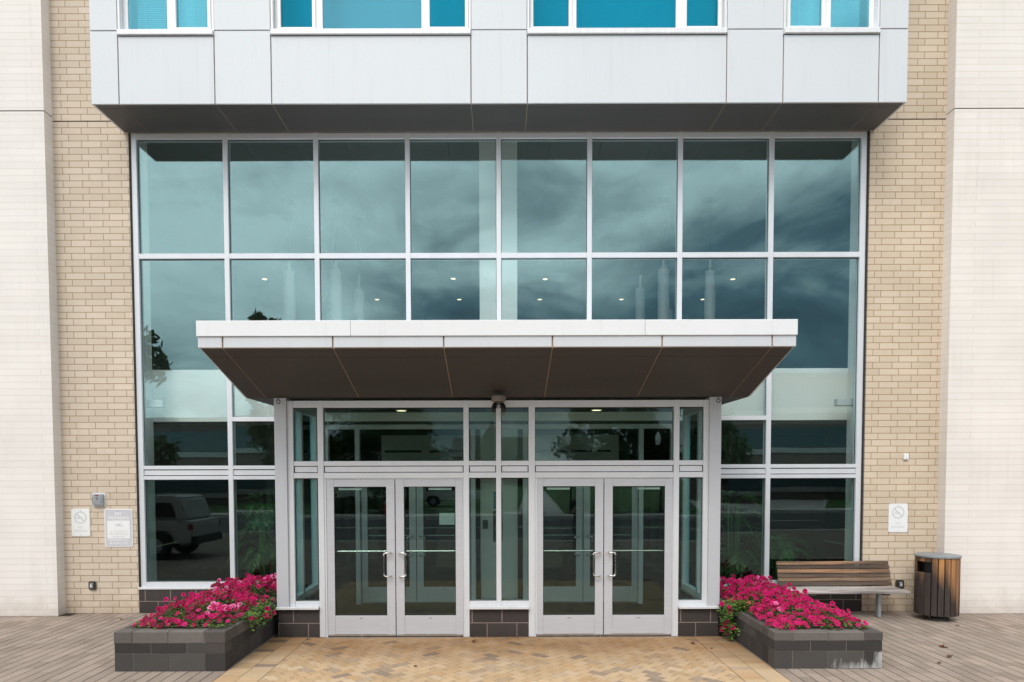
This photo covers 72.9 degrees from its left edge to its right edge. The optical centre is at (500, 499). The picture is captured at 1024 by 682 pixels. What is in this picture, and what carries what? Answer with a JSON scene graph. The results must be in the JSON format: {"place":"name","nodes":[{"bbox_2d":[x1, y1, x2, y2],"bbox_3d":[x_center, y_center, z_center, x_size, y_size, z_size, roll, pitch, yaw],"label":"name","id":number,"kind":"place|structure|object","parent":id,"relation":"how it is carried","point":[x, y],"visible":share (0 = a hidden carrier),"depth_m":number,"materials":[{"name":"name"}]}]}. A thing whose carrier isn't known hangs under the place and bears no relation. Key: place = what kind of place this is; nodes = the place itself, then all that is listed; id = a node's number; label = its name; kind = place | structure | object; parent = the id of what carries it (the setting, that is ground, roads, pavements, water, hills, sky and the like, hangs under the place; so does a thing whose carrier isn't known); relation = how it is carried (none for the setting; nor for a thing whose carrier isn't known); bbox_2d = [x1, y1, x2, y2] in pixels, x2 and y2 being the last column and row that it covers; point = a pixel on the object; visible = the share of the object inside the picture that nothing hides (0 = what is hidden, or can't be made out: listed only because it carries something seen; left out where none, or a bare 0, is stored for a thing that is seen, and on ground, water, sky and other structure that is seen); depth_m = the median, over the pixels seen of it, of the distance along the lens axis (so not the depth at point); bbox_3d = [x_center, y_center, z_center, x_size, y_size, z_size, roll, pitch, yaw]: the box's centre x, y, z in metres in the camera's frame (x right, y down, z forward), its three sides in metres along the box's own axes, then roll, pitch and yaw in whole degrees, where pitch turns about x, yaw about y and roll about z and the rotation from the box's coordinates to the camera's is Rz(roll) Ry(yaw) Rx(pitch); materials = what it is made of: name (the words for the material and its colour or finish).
{"place":"outdoors","nodes":[
{"label":"outdoors","id":0,"kind":"place"},
{"bbox_2d":[213,636,790,681],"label":"entrance path","id":1,"kind":"structure","parent":0,"point":[608,651],"depth_m":8.25,"materials":[{"name":"beige stone"}]},
{"bbox_2d":[160,527,843,545],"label":"lawn","id":2,"kind":"structure","parent":0,"point":[453,527],"depth_m":30.15,"materials":[{"name":"green plant"}]},
{"bbox_2d":[0,611,1023,681],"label":"pavement","id":3,"kind":"structure","parent":0,"point":[1001,638],"depth_m":8.68,"materials":[{"name":"wood"}]},
{"bbox_2d":[114,586,278,671],"bbox_3d":[-3.733,1.657,9.457,1.259,0.465,3.266,0,2,0],"label":"planter","id":4,"kind":"object","parent":3,"relation":"on","point":[172,649],"visible":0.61,"depth_m":7.84,"materials":[{"name":"stone"}]},
{"bbox_2d":[132,572,276,630],"bbox_3d":[-3.630,1.351,9.483,1.413,0.451,3.160,0,2,0],"label":"petunia bed","id":5,"kind":"object","parent":4,"relation":"in","point":[224,590],"visible":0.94,"depth_m":8.72,"materials":[{"name":"pink plant"}]},
{"bbox_2d":[718,586,882,668],"bbox_3d":[3.728,1.655,9.480,1.233,0.430,3.221,0,2,0],"label":"planter","id":6,"kind":"object","parent":3,"relation":"on","point":[819,647],"visible":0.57,"depth_m":7.88,"materials":[{"name":"stone"}]},
{"bbox_2d":[716,574,868,640],"bbox_3d":[3.626,1.501,9.503,1.409,0.716,3.146,0,2,0],"label":"petunia bed","id":7,"kind":"object","parent":6,"relation":"in","point":[766,589],"visible":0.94,"depth_m":9.00,"materials":[{"name":"pink plant"}]},
{"bbox_2d":[776,561,910,616],"bbox_3d":[5.264,1.395,10.738,1.830,0.820,0.624,0,2,0],"label":"bench","id":8,"kind":"object","parent":3,"relation":"on","point":[869,571],"visible":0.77,"depth_m":10.92,"materials":[{"name":"brown wood"}]},
{"bbox_2d":[914,552,961,620],"bbox_3d":[6.618,1.315,10.512,0.620,0.990,0.620,0,2,0],"label":"litter bin","id":9,"kind":"object","parent":3,"relation":"on","point":[936,586],"visible":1,"depth_m":10.29,"materials":[{"name":"brown wood"}]},
{"bbox_2d":[915,571,930,615],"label":"door","id":10,"kind":"structure","parent":9,"relation":"in","point":[922,580],"depth_m":10.40,"materials":[{"name":"brown wood"}]},
{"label":"plaza","id":11,"kind":"structure","parent":0,"visible":0},
{"bbox_2d":[0,0,1023,637],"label":"office building","id":12,"kind":"structure","parent":11,"relation":"on","point":[854,168],"depth_m":10.85,"materials":[{"name":"beige brick"}]},
{"bbox_2d":[71,509,89,535],"bbox_3d":[-6.678,0.364,11.034,0.293,0.442,0.010,0,2,0],"label":"no smoking sign","id":13,"kind":"object","parent":12,"relation":"attached to","point":[80,520],"visible":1,"depth_m":11.03,"materials":[{"name":"white paint"}]},
{"bbox_2d":[88,581,95,589],"bbox_3d":[-6.508,1.370,11.050,0.112,0.135,0.064,0,2,0],"label":"outlet cover","id":14,"kind":"object","parent":12,"relation":"attached to","point":[91,585],"visible":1,"depth_m":11.04,"materials":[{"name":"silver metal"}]},
{"bbox_2d":[92,493,105,506],"bbox_3d":[-6.380,0.006,10.993,0.216,0.225,0.069,0,2,0],"label":"key box","id":15,"kind":"object","parent":12,"relation":"attached to","point":[98,499],"visible":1,"depth_m":10.97,"materials":[{"name":"metal"}]},
{"bbox_2d":[104,509,132,546],"bbox_3d":[-6.075,0.451,11.037,0.448,0.610,0.011,0,2,0],"label":"no trespassing sign","id":16,"kind":"object","parent":12,"relation":"attached to","point":[118,527],"visible":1,"depth_m":11.03,"materials":[{"name":"white metal"}]},
{"bbox_2d":[117,0,214,36],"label":"window","id":17,"kind":"structure","parent":12,"relation":"in","point":[124,29],"depth_m":9.99,"materials":[{"name":"metal"}]},
{"bbox_2d":[137,140,221,253],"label":"window pane","id":18,"kind":"structure","parent":12,"relation":"in","point":[137,140],"depth_m":10.87,"materials":[{"name":"clear glass"}]},
{"bbox_2d":[140,259,227,465],"bbox_3d":[-5.009,-2.167,11.018,1.355,3.262,0.005,0,2,0],"label":"window pane","id":19,"kind":"structure","parent":12,"relation":"in","point":[149,259],"depth_m":10.99,"materials":[{"name":"clear glass"}]},
{"bbox_2d":[145,480,225,581],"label":"window pane","id":20,"kind":"structure","parent":12,"relation":"in","point":[145,480],"depth_m":11.15,"materials":[{"name":"clear glass"}]},
{"bbox_2d":[227,491,275,580],"bbox_3d":[-3.923,0.820,11.579,1.361,1.961,0.833,0,2,0],"label":"potted palm","id":21,"kind":"object","parent":12,"relation":"on","point":[261,560],"visible":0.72,"depth_m":11.49,"materials":[{"name":"green plant"}]},
{"bbox_2d":[233,422,274,465],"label":"window pane","id":22,"kind":"structure","parent":12,"relation":"in","point":[233,422],"depth_m":11.08,"materials":[{"name":"clear glass"}]},
{"bbox_2d":[234,479,274,581],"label":"window pane","id":23,"kind":"structure","parent":12,"relation":"in","point":[256,479],"depth_m":11.11,"materials":[{"name":"clear glass"}]},
{"bbox_2d":[228,140,312,252],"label":"window pane","id":24,"kind":"structure","parent":12,"relation":"in","point":[228,140],"depth_m":10.87,"materials":[{"name":"clear glass"}]},
{"bbox_2d":[230,259,314,416],"bbox_3d":[-3.590,-2.556,11.002,1.349,2.490,0.005,0,2,0],"label":"window pane","id":25,"kind":"structure","parent":12,"relation":"in","point":[230,259],"depth_m":10.95,"materials":[{"name":"clear glass"}]},
{"bbox_2d":[283,216,293,221],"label":"pendant lamp","id":26,"kind":"object","parent":12,"relation":"hanging from","point":[285,218],"visible":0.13,"depth_m":16.49,"materials":[{"name":"white metal"}]},
{"bbox_2d":[282,199,295,319],"bbox_3d":[-4.736,-4.870,15.569,0.260,3.616,0.260,0,2,0],"label":"pendant lamp","id":27,"kind":"object","parent":12,"relation":"hanging from","point":[289,302],"visible":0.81,"depth_m":15.49,"materials":[{"name":"white metal"}]},
{"bbox_2d":[293,408,316,460],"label":"window pane","id":28,"kind":"structure","parent":12,"relation":"in","point":[293,408],"depth_m":9.39,"materials":[{"name":"clear glass"}]},
{"bbox_2d":[294,478,317,600],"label":"window pane","id":29,"kind":"structure","parent":12,"relation":"in","point":[294,478],"depth_m":9.44,"materials":[{"name":"clear glass"}]},
{"bbox_2d":[325,227,334,319],"bbox_3d":[-4.225,-5.041,17.320,0.260,3.418,0.260,0,2,0],"label":"pendant lamp","id":30,"kind":"object","parent":12,"relation":"hanging from","point":[330,229],"visible":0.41,"depth_m":17.25,"materials":[{"name":"white metal"}]},
{"bbox_2d":[329,198,341,319],"bbox_3d":[-3.683,-4.907,15.544,0.260,3.546,0.260,0,2,0],"label":"pendant lamp","id":31,"kind":"object","parent":12,"relation":"hanging from","point":[336,290],"visible":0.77,"depth_m":15.46,"materials":[{"name":"white metal"}]},
{"bbox_2d":[353,215,363,319],"bbox_3d":[-3.375,-4.955,16.579,0.260,3.534,0.260,0,2,0],"label":"pendant lamp","id":32,"kind":"object","parent":12,"relation":"hanging from","point":[358,302],"visible":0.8,"depth_m":16.50,"materials":[{"name":"white metal"}]},
{"bbox_2d":[326,479,395,636],"bbox_3d":[-1.891,0.798,9.435,0.923,2.150,0.184,0,2,0],"label":"entrance door","id":33,"kind":"structure","parent":12,"relation":"in","point":[338,625],"depth_m":9.44,"materials":[{"name":"metal"}]},
{"bbox_2d":[318,140,405,240],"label":"window pane","id":34,"kind":"structure","parent":12,"relation":"in","point":[318,140],"depth_m":10.88,"materials":[{"name":"clear glass"}]},
{"bbox_2d":[320,259,405,294],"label":"window pane","id":35,"kind":"structure","parent":12,"relation":"in","point":[320,259],"depth_m":10.95,"materials":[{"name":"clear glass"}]},
{"bbox_2d":[270,0,470,36],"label":"window","id":36,"kind":"structure","parent":12,"relation":"in","point":[277,29],"depth_m":9.91,"materials":[{"name":"metal"}]},
{"bbox_2d":[361,487,416,603],"bbox_3d":[-1.892,0.703,11.785,0.923,2.150,0.184,0,2,0],"label":"inner door","id":37,"kind":"structure","parent":12,"relation":"in","point":[370,595],"depth_m":11.79,"materials":[{"name":"metal"}]},
{"bbox_2d":[324,408,463,460],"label":"window pane","id":38,"kind":"structure","parent":12,"relation":"in","point":[324,408],"depth_m":9.37,"materials":[{"name":"clear glass"}]},
{"bbox_2d":[395,479,463,636],"bbox_3d":[-0.961,0.796,9.435,0.913,2.150,0.184,0,2,0],"label":"entrance door","id":39,"kind":"structure","parent":12,"relation":"in","point":[407,625],"depth_m":9.44,"materials":[{"name":"metal"}]},
{"bbox_2d":[416,487,470,603],"bbox_3d":[-0.962,0.701,11.785,0.913,2.150,0.184,0,2,0],"label":"inner door","id":40,"kind":"structure","parent":12,"relation":"in","point":[425,594],"depth_m":11.80,"materials":[{"name":"metal"}]},
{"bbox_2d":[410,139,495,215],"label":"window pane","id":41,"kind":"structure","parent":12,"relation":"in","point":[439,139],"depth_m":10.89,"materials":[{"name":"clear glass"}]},
{"bbox_2d":[411,259,496,319],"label":"window pane","id":42,"kind":"structure","parent":12,"relation":"in","point":[411,259],"depth_m":10.96,"materials":[{"name":"clear glass"}]},
{"bbox_2d":[469,407,495,460],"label":"window pane","id":43,"kind":"structure","parent":12,"relation":"in","point":[481,407],"depth_m":9.40,"materials":[{"name":"clear glass"}]},
{"bbox_2d":[469,478,495,600],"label":"window pane","id":44,"kind":"structure","parent":12,"relation":"in","point":[469,478],"depth_m":9.43,"materials":[{"name":"clear glass"}]},
{"bbox_2d":[483,520,487,528],"bbox_3d":[-0.264,0.435,12.182,0.090,0.150,0.029,0,2,0],"label":"card reader","id":45,"kind":"object","parent":12,"relation":"attached to","point":[485,524],"visible":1,"depth_m":12.17,"materials":[{"name":"black plastic"}]},
{"bbox_2d":[493,511,495,541],"bbox_3d":[-0.044,0.469,12.183,0.160,0.540,0.029,0,2,0],"label":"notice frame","id":46,"kind":"object","parent":12,"relation":"attached to","point":[494,526],"visible":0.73,"depth_m":12.17,"materials":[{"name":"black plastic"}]},
{"bbox_2d":[494,492,495,508],"bbox_3d":[-0.040,0.010,12.170,0.150,0.300,0.019,0,2,0],"label":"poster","id":47,"kind":"object","parent":12,"relation":"attached to","point":[494,500],"visible":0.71,"depth_m":12.16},
{"bbox_2d":[491,395,505,411],"bbox_3d":[-0.021,-1.259,9.117,0.200,0.209,0.190,0,2,0],"label":"security camera","id":48,"kind":"object","parent":12,"relation":"attached to","point":[498,400],"visible":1,"depth_m":9.05,"materials":[{"name":"beige plastic"}]},
{"bbox_2d":[501,407,527,460],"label":"window pane","id":49,"kind":"structure","parent":12,"relation":"in","point":[506,407],"depth_m":9.39,"materials":[{"name":"clear glass"}]},
{"bbox_2d":[501,478,528,600],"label":"window pane","id":50,"kind":"structure","parent":12,"relation":"in","point":[501,478],"depth_m":9.44,"materials":[{"name":"clear glass"}]},
{"bbox_2d":[501,139,586,252],"bbox_3d":[0.688,-4.771,10.913,1.357,1.772,0.005,0,2,0],"label":"window pane","id":51,"kind":"structure","parent":12,"relation":"in","point":[501,139],"depth_m":10.91,"materials":[{"name":"clear glass"}]},
{"bbox_2d":[501,258,586,319],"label":"window pane","id":52,"kind":"structure","parent":12,"relation":"in","point":[533,258],"depth_m":10.96,"materials":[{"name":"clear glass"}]},
{"bbox_2d":[538,478,582,603],"bbox_3d":[0.941,0.696,11.785,0.919,2.150,0.184,0,2,0],"label":"inner door","id":53,"kind":"structure","parent":12,"relation":"in","point":[551,594],"depth_m":11.81,"materials":[{"name":"metal"}]},
{"bbox_2d":[536,479,603,635],"bbox_3d":[0.942,0.791,9.435,0.919,2.150,0.184,0,2,0],"label":"entrance door","id":54,"kind":"structure","parent":12,"relation":"in","point":[552,624],"depth_m":9.44,"materials":[{"name":"metal"}]},
{"bbox_2d":[535,407,673,460],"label":"window pane","id":55,"kind":"structure","parent":12,"relation":"in","point":[535,407],"depth_m":9.37,"materials":[{"name":"clear glass"}]},
{"bbox_2d":[583,478,637,602],"bbox_3d":[1.874,0.694,11.785,0.922,2.150,0.184,0,2,0],"label":"inner door","id":56,"kind":"structure","parent":12,"relation":"in","point":[621,594],"depth_m":11.79,"materials":[{"name":"metal"}]},
{"bbox_2d":[527,0,726,36],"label":"window","id":57,"kind":"structure","parent":12,"relation":"in","point":[681,28],"depth_m":9.92,"materials":[{"name":"metal"}]},
{"bbox_2d":[592,258,676,302],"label":"window pane","id":58,"kind":"structure","parent":12,"relation":"in","point":[592,258],"depth_m":10.95,"materials":[{"name":"clear glass"}]},
{"bbox_2d":[592,139,677,251],"bbox_3d":[2.113,-4.774,10.913,1.353,1.772,0.005,0,2,0],"label":"window pane","id":59,"kind":"structure","parent":12,"relation":"in","point":[592,139],"depth_m":10.87,"materials":[{"name":"clear glass"}]},
{"bbox_2d":[603,478,672,635],"bbox_3d":[1.874,0.788,9.435,0.922,2.150,0.184,0,2,0],"label":"entrance door","id":60,"kind":"structure","parent":12,"relation":"in","point":[614,624],"depth_m":9.44,"materials":[{"name":"metal"}]},
{"bbox_2d":[635,215,645,319],"bbox_3d":[3.349,-4.973,16.579,0.260,3.534,0.260,0,2,0],"label":"pendant lamp","id":61,"kind":"object","parent":12,"relation":"hanging from","point":[640,302],"visible":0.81,"depth_m":16.50,"materials":[{"name":"white metal"}]},
{"bbox_2d":[658,197,669,318],"bbox_3d":[3.658,-4.926,15.544,0.260,3.546,0.260,0,2,0],"label":"pendant lamp","id":62,"kind":"object","parent":12,"relation":"hanging from","point":[663,291],"visible":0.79,"depth_m":15.46,"materials":[{"name":"white metal"}]},
{"bbox_2d":[664,226,673,318],"bbox_3d":[4.199,-5.063,17.320,0.260,3.418,0.260,0,2,0],"label":"pendant lamp","id":63,"kind":"object","parent":12,"relation":"hanging from","point":[668,228],"visible":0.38,"depth_m":17.24,"materials":[{"name":"white metal"}]},
{"bbox_2d":[679,477,701,582],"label":"window pane","id":64,"kind":"structure","parent":12,"relation":"in","point":[679,477],"depth_m":9.44,"materials":[{"name":"clear glass"}]},
{"bbox_2d":[680,407,702,459],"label":"window pane","id":65,"kind":"structure","parent":12,"relation":"in","point":[680,407],"depth_m":9.38,"materials":[{"name":"clear glass"}]},
{"bbox_2d":[704,197,716,318],"bbox_3d":[4.711,-4.895,15.569,0.260,3.616,0.260,0,2,0],"label":"pendant lamp","id":66,"kind":"object","parent":12,"relation":"hanging from","point":[709,300],"visible":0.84,"depth_m":15.49,"materials":[{"name":"white metal"}]},
{"bbox_2d":[680,258,766,415],"bbox_3d":[3.545,-2.575,11.002,1.362,2.490,0.005,0,2,0],"label":"window pane","id":67,"kind":"structure","parent":12,"relation":"in","point":[682,258],"depth_m":10.95,"materials":[{"name":"clear glass"}]},
{"bbox_2d":[683,139,768,251],"bbox_3d":[3.539,-4.778,10.913,1.362,1.772,0.005,0,2,0],"label":"window pane","id":68,"kind":"structure","parent":12,"relation":"in","point":[683,139],"depth_m":10.88,"materials":[{"name":"clear glass"}]},
{"bbox_2d":[721,420,764,463],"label":"window pane","id":69,"kind":"structure","parent":12,"relation":"in","point":[721,420],"depth_m":11.05,"materials":[{"name":"clear glass"}]},
{"bbox_2d":[721,478,764,567],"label":"window pane","id":70,"kind":"structure","parent":12,"relation":"in","point":[721,478],"depth_m":11.09,"materials":[{"name":"clear glass"}]},
{"bbox_2d":[720,489,773,578],"bbox_3d":[3.886,0.797,11.591,1.334,1.964,0.840,0,2,0],"label":"potted palm","id":71,"kind":"object","parent":12,"relation":"on","point":[733,559],"visible":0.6,"depth_m":11.55,"materials":[{"name":"green plant"}]},
{"bbox_2d":[740,531,814,578],"bbox_3d":[4.990,1.139,12.364,1.370,1.214,0.823,0,2,0],"label":"potted palm","id":72,"kind":"object","parent":12,"relation":"on","point":[782,551],"visible":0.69,"depth_m":12.26,"materials":[{"name":"green plant"}]},
{"bbox_2d":[770,478,853,560],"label":"window pane","id":73,"kind":"structure","parent":12,"relation":"in","point":[770,478],"depth_m":11.09,"materials":[{"name":"clear glass"}]},
{"bbox_2d":[773,258,857,463],"bbox_3d":[4.980,-2.193,11.018,1.367,3.262,0.005,0,2,0],"label":"window pane","id":74,"kind":"structure","parent":12,"relation":"in","point":[773,258],"depth_m":10.97,"materials":[{"name":"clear glass"}]},
{"bbox_2d":[775,138,860,251],"bbox_3d":[4.973,-4.782,10.913,1.367,1.772,0.005,0,2,0],"label":"window pane","id":75,"kind":"structure","parent":12,"relation":"in","point":[824,138],"depth_m":10.90,"materials":[{"name":"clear glass"}]},
{"bbox_2d":[783,0,880,35],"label":"window","id":76,"kind":"structure","parent":12,"relation":"in","point":[873,6],"depth_m":9.98,"materials":[{"name":"metal"}]},
{"bbox_2d":[888,504,907,531],"bbox_3d":[6.331,0.292,11.033,0.306,0.459,0.010,0,2,0],"label":"no smoking sign","id":77,"kind":"object","parent":12,"relation":"attached to","point":[897,517],"visible":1,"depth_m":11.03,"materials":[{"name":"white paint"}]},
{"bbox_2d":[895,580,903,587],"bbox_3d":[6.373,1.350,11.051,0.134,0.134,0.064,0,2,0],"label":"outlet cover","id":78,"kind":"object","parent":12,"relation":"attached to","point":[899,583],"visible":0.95,"depth_m":11.04,"materials":[{"name":"grey metal"}]},
{"bbox_2d":[903,454,908,459],"bbox_3d":[6.428,-0.679,10.983,0.076,0.101,0.036,0,2,0],"label":"wall sensor","id":79,"kind":"object","parent":12,"relation":"attached to","point":[905,456],"depth_m":10.97,"materials":[{"name":"white paint"}]}
]}

